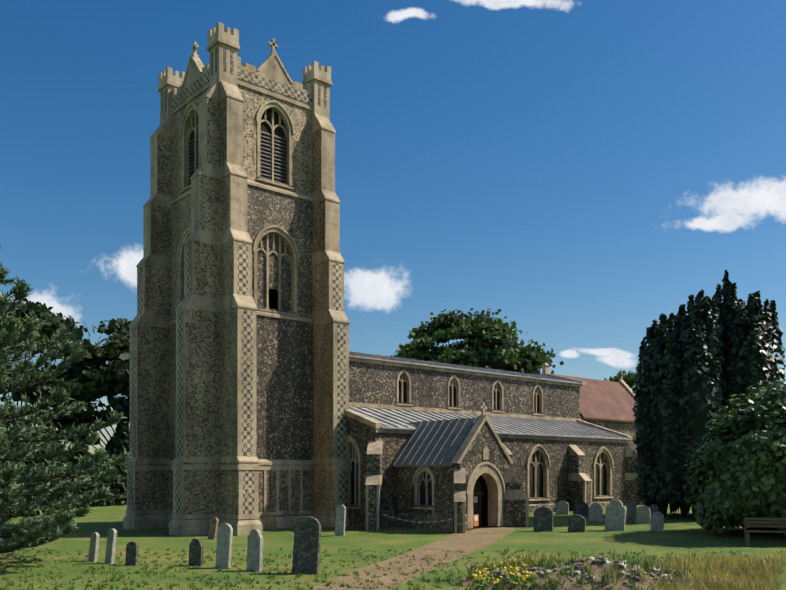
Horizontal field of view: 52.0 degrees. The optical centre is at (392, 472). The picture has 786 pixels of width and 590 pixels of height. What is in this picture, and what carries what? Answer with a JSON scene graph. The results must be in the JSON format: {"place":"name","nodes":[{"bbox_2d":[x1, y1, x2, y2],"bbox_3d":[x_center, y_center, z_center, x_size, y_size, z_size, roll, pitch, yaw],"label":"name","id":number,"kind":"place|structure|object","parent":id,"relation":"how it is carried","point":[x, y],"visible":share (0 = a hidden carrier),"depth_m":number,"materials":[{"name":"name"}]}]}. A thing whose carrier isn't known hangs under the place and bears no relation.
{"place":"outdoors","nodes":[
{"label":"outdoors","id":0,"kind":"place"},
{"bbox_2d":[0,295,105,437],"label":"tree","id":1,"kind":"object","parent":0,"point":[73,387],"depth_m":59.82,"materials":[{"name":"green plant"}]},
{"bbox_2d":[188,109,290,311],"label":"tower windows","id":2,"kind":"structure","parent":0,"point":[279,156],"depth_m":36.04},
{"bbox_2d":[167,80,313,529],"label":"tower stone trim","id":3,"kind":"structure","parent":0,"point":[276,106],"depth_m":36.07,"materials":[{"name":"beige stone"}]},
{"bbox_2d":[0,504,785,589],"bbox_3d":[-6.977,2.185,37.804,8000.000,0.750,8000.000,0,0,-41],"label":"ground","id":4,"kind":"structure","parent":0,"point":[678,534],"depth_m":26.07,"materials":[{"name":"green plant"}]},
{"bbox_2d":[0,245,132,553],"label":"pine tree","id":5,"kind":"object","parent":4,"relation":"on","point":[8,471],"depth_m":22.15,"materials":[{"name":"green plant"}]},
{"bbox_2d":[3,414,129,509],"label":"hedge","id":6,"kind":"object","parent":4,"relation":"on","point":[118,442],"depth_m":57.59,"materials":[{"name":"green plant"}]},
{"bbox_2d":[51,318,131,449],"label":"tree","id":7,"kind":"object","parent":4,"relation":"on","point":[86,369],"depth_m":61.00,"materials":[{"name":"green plant"}]},
{"bbox_2d":[88,532,99,561],"bbox_3d":[-8.678,2.316,23.358,0.300,1.190,0.110,1,-4,36],"label":"gravestone","id":8,"kind":"object","parent":4,"relation":"on","point":[94,546],"visible":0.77,"depth_m":23.30,"materials":[{"name":"grey stone"}]},
{"bbox_2d":[105,528,116,563],"bbox_3d":[-7.972,2.242,22.741,0.300,1.340,0.111,0,-6,37],"label":"gravestone","id":9,"kind":"object","parent":4,"relation":"on","point":[110,546],"visible":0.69,"depth_m":22.69,"materials":[{"name":"grey stone"}]},
{"bbox_2d":[125,542,138,565],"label":"gravestone","id":10,"kind":"object","parent":4,"relation":"on","point":[132,551],"visible":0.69,"depth_m":22.27,"materials":[{"name":"grey stone"}]},
{"bbox_2d":[189,538,203,565],"bbox_3d":[-5.432,2.354,22.236,0.437,1.111,0.107,4,4,28],"label":"gravestone","id":11,"kind":"object","parent":4,"relation":"on","point":[196,548],"visible":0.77,"depth_m":22.16,"materials":[{"name":"grey stone"}]},
{"bbox_2d":[208,517,218,538],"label":"gravestone","id":12,"kind":"object","parent":4,"relation":"on","point":[213,527],"visible":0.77,"depth_m":31.05,"materials":[{"name":"beige stone"}]},
{"bbox_2d":[215,523,232,568],"bbox_3d":[-4.546,2.132,21.669,0.486,1.556,0.104,3,-1,34],"label":"gravestone","id":13,"kind":"object","parent":4,"relation":"on","point":[224,545],"visible":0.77,"depth_m":21.60,"materials":[{"name":"grey stone"}]},
{"bbox_2d":[123,81,351,535],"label":"buttresses","id":14,"kind":"structure","parent":4,"relation":"on","point":[215,309],"depth_m":33.76,"materials":[{"name":"beige stone"}]},
{"bbox_2d":[169,465,312,516],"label":"tower base panelling","id":15,"kind":"structure","parent":14,"relation":"attached to","point":[283,490],"depth_m":35.95,"materials":[{"name":"beige stone"}]},
{"bbox_2d":[170,315,312,459],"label":"tower wall","id":16,"kind":"structure","parent":15,"relation":"on","point":[284,389],"depth_m":36.02,"materials":[{"name":"stone"}]},
{"bbox_2d":[171,185,312,319],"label":"tower wall","id":17,"kind":"structure","parent":16,"relation":"on","point":[292,216],"depth_m":36.55,"materials":[{"name":"stone"}]},
{"bbox_2d":[172,85,311,199],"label":"tower wall","id":18,"kind":"structure","parent":17,"relation":"on","point":[254,101],"depth_m":36.57,"materials":[{"name":"stone"}]},
{"bbox_2d":[171,38,312,111],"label":"parapet","id":19,"kind":"structure","parent":18,"relation":"on","point":[270,74],"depth_m":35.88,"materials":[{"name":"beige stone"}]},
{"bbox_2d":[158,22,331,139],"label":"turrets","id":20,"kind":"object","parent":14,"relation":"on","point":[222,47],"visible":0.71,"depth_m":36.97,"materials":[{"name":"beige stone"}]},
{"bbox_2d":[247,529,262,571],"bbox_3d":[-3.602,2.189,21.025,0.470,1.442,0.119,0,-2,36],"label":"gravestone","id":21,"kind":"object","parent":4,"relation":"on","point":[255,550],"visible":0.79,"depth_m":20.95,"materials":[{"name":"grey stone"}]},
{"bbox_2d":[267,516,275,529],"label":"gravestone","id":22,"kind":"object","parent":4,"relation":"on","point":[271,522],"visible":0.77,"depth_m":34.84,"materials":[{"name":"stone"}]},
{"bbox_2d":[292,516,321,574],"bbox_3d":[-2.198,2.007,20.488,0.745,1.807,0.114,3,-2,26],"label":"gravestone","id":23,"kind":"object","parent":4,"relation":"on","point":[307,545],"visible":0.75,"depth_m":20.43,"materials":[{"name":"grey stone"}]},
{"bbox_2d":[335,505,345,535],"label":"gravestone","id":24,"kind":"object","parent":4,"relation":"on","point":[340,520],"visible":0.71,"depth_m":31.52,"materials":[{"name":"grey stone"}]},
{"bbox_2d":[0,547,785,589],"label":"grass tufts","id":25,"kind":"object","parent":4,"relation":"on","point":[709,574],"visible":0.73,"depth_m":18.91,"materials":[{"name":"green plant"}]},
{"bbox_2d":[393,421,509,526],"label":"porch wall","id":26,"kind":"structure","parent":4,"relation":"on","point":[404,493],"depth_m":33.49,"materials":[{"name":"black stone"}]},
{"bbox_2d":[349,361,579,418],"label":"nave wall","id":27,"kind":"structure","parent":4,"relation":"on","point":[370,383],"depth_m":42.91,"materials":[{"name":"stone"}]},
{"bbox_2d":[349,351,636,466],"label":"church roofs","id":28,"kind":"structure","parent":27,"relation":"on","point":[435,439],"depth_m":41.65,"materials":[{"name":"grey metal"}]},
{"bbox_2d":[473,493,483,525],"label":"porch notices","id":29,"kind":"object","parent":4,"relation":"on","point":[475,520],"visible":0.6,"depth_m":33.06,"materials":[{"name":"orange paper"}]},
{"bbox_2d":[346,416,628,526],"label":"aisle wall","id":30,"kind":"structure","parent":4,"relation":"on","point":[361,434],"depth_m":41.16,"materials":[{"name":"stone"}]},
{"bbox_2d":[345,357,644,532],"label":"stone dressings","id":31,"kind":"structure","parent":4,"relation":"on","point":[519,508],"depth_m":35.51,"materials":[{"name":"beige stone"}]},
{"bbox_2d":[380,513,453,522],"bbox_3d":[3.952,1.845,35.122,8.700,0.340,3.600,0,0,-41],"label":"chain","id":32,"kind":"object","parent":31,"relation":"attached to","point":[415,521],"visible":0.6,"depth_m":32.66,"materials":[{"name":"white"}]},
{"bbox_2d":[469,555,537,589],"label":"yellow flowers","id":33,"kind":"object","parent":4,"relation":"on","point":[483,582],"visible":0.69,"depth_m":17.11,"materials":[{"name":"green plant"}]},
{"bbox_2d":[534,507,552,531],"bbox_3d":[5.924,1.996,31.740,0.752,1.310,0.129,-1,-6,25],"label":"gravestone","id":34,"kind":"object","parent":4,"relation":"on","point":[543,518],"visible":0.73,"depth_m":31.69,"materials":[{"name":"grey stone"}]},
{"bbox_2d":[556,501,568,514],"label":"gravestone","id":35,"kind":"object","parent":4,"relation":"on","point":[562,507],"visible":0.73,"depth_m":40.32,"materials":[{"name":"grey stone"}]},
{"bbox_2d":[455,556,695,589],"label":"rubble mound","id":36,"kind":"object","parent":4,"relation":"on","point":[572,584],"visible":0.58,"depth_m":17.93,"materials":[{"name":"grey stone"}]},
{"bbox_2d":[568,514,585,531],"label":"gravestone","id":37,"kind":"object","parent":4,"relation":"on","point":[576,522],"visible":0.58,"depth_m":31.12,"materials":[{"name":"grey stone"}]},
{"bbox_2d":[573,502,588,515],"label":"gravestone","id":38,"kind":"object","parent":4,"relation":"on","point":[581,508],"visible":0.62,"depth_m":39.08,"materials":[{"name":"grey stone"}]},
{"bbox_2d":[589,502,602,520],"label":"gravestone","id":39,"kind":"object","parent":4,"relation":"on","point":[595,511],"visible":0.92,"depth_m":35.88,"materials":[{"name":"grey stone"}]},
{"bbox_2d":[580,414,637,453],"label":"chancel wall","id":40,"kind":"structure","parent":4,"relation":"on","point":[625,428],"depth_m":53.29,"materials":[{"name":"stone"}]},
{"bbox_2d":[605,500,625,530],"bbox_3d":[8.677,1.821,31.455,0.789,1.557,0.108,2,-1,37],"label":"gravestone","id":41,"kind":"object","parent":4,"relation":"on","point":[615,515],"visible":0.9,"depth_m":31.40,"materials":[{"name":"grey stone"}]},
{"bbox_2d":[627,502,636,519],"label":"gravestone","id":42,"kind":"object","parent":4,"relation":"on","point":[631,510],"visible":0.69,"depth_m":36.46,"materials":[{"name":"grey stone"}]},
{"bbox_2d":[636,506,650,523],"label":"gravestone","id":43,"kind":"object","parent":4,"relation":"on","point":[643,514],"visible":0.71,"depth_m":34.16,"materials":[{"name":"grey stone"}]},
{"bbox_2d":[650,504,657,514],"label":"gravestone","id":44,"kind":"object","parent":4,"relation":"on","point":[653,508],"visible":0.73,"depth_m":36.98,"materials":[{"name":"grey stone"}]},
{"bbox_2d":[650,512,663,530],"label":"gravestone","id":45,"kind":"object","parent":4,"relation":"on","point":[657,521],"visible":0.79,"depth_m":30.81,"materials":[{"name":"grey stone"}]},
{"bbox_2d":[632,270,785,519],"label":"yew tree","id":46,"kind":"object","parent":4,"relation":"on","point":[703,323],"depth_m":35.67,"materials":[{"name":"green plant"}]},
{"bbox_2d":[682,379,785,536],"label":"round bush","id":47,"kind":"object","parent":4,"relation":"on","point":[741,479],"depth_m":27.19,"materials":[{"name":"green plant"}]},
{"bbox_2d":[744,517,785,546],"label":"bench","id":48,"kind":"object","parent":4,"relation":"on","point":[755,524],"visible":0.98,"depth_m":25.44,"materials":[{"name":"brown wood"}]},
{"bbox_2d":[0,0,785,453],"label":"sky","id":49,"kind":"structure","parent":0,"point":[578,171],"materials":[{"name":"blue"}]},
{"bbox_2d":[308,527,515,589],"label":"gravel path","id":50,"kind":"structure","parent":0,"point":[471,540],"depth_m":23.44,"materials":[{"name":"beige gravel"}]},
{"bbox_2d":[390,308,563,374],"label":"tree","id":51,"kind":"object","parent":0,"point":[515,352],"depth_m":61.58,"materials":[{"name":"green plant"}]},
{"bbox_2d":[351,374,606,524],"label":"church windows","id":52,"kind":"structure","parent":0,"point":[477,507],"depth_m":41.75,"materials":[{"name":"black glass"}]},
{"bbox_2d":[604,370,637,393],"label":"tree","id":53,"kind":"object","parent":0,"point":[630,378],"depth_m":71.78,"materials":[{"name":"green plant"}]}
]}

